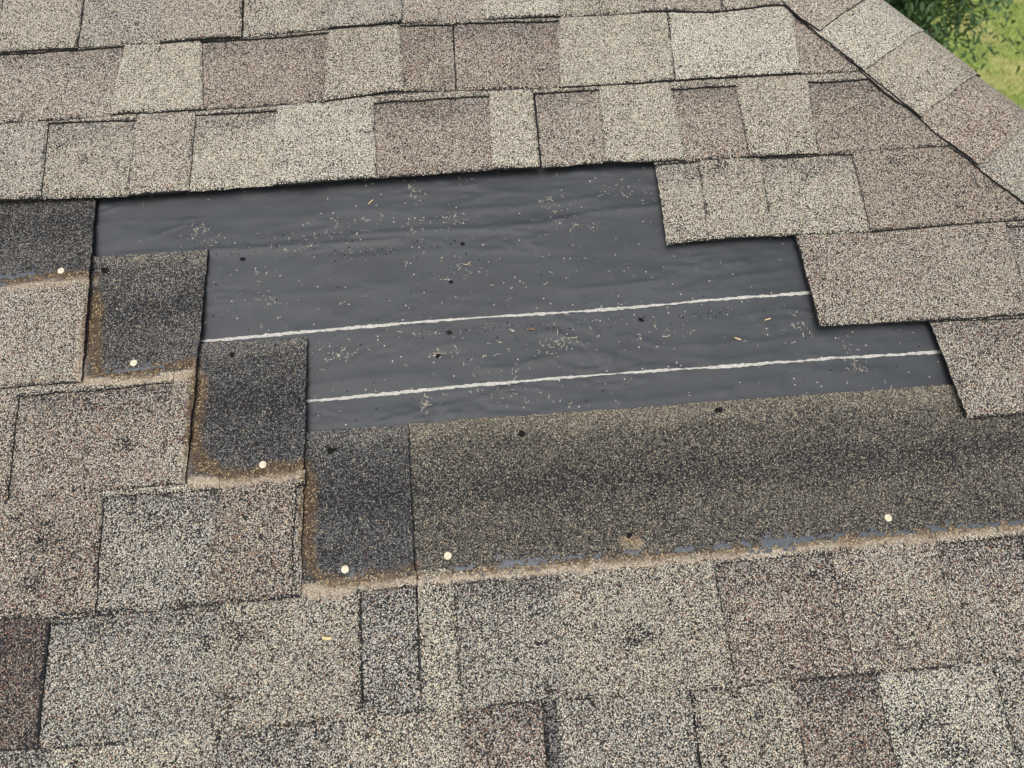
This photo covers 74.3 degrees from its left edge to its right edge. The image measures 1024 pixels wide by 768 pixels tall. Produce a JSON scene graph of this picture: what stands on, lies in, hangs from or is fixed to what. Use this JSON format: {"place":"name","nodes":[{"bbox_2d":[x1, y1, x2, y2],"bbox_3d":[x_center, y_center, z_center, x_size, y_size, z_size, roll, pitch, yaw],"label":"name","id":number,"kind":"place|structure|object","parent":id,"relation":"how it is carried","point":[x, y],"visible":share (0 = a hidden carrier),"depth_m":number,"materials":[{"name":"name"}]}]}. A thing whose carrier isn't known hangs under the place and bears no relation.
{"place":"outdoors","nodes":[
{"label":"outdoors","id":0,"kind":"place"},
{"bbox_2d":[0,0,1023,767],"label":"roof","id":1,"kind":"structure","parent":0,"point":[280,394],"depth_m":0.89,"materials":[{"name":"beige asphalt"}]},
{"bbox_2d":[322,636,331,640],"bbox_3d":[-0.212,0.291,0.774,0.012,0.001,0.004,4,71,1],"label":"leaf scrap","id":2,"kind":"object","parent":1,"relation":"on","point":[326,638],"visible":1,"depth_m":0.77,"materials":[{"name":"plant"}]},
{"bbox_2d":[905,0,1023,108],"bbox_3d":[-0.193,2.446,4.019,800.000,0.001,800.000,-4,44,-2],"label":"lawn","id":3,"kind":"structure","parent":0,"point":[1008,63],"depth_m":12.38,"materials":[{"name":"green plant"}]},
{"bbox_2d":[885,0,1023,74],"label":"tree","id":4,"kind":"object","parent":3,"relation":"on","point":[907,8],"visible":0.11,"depth_m":5.66,"materials":[{"name":"green plant"}]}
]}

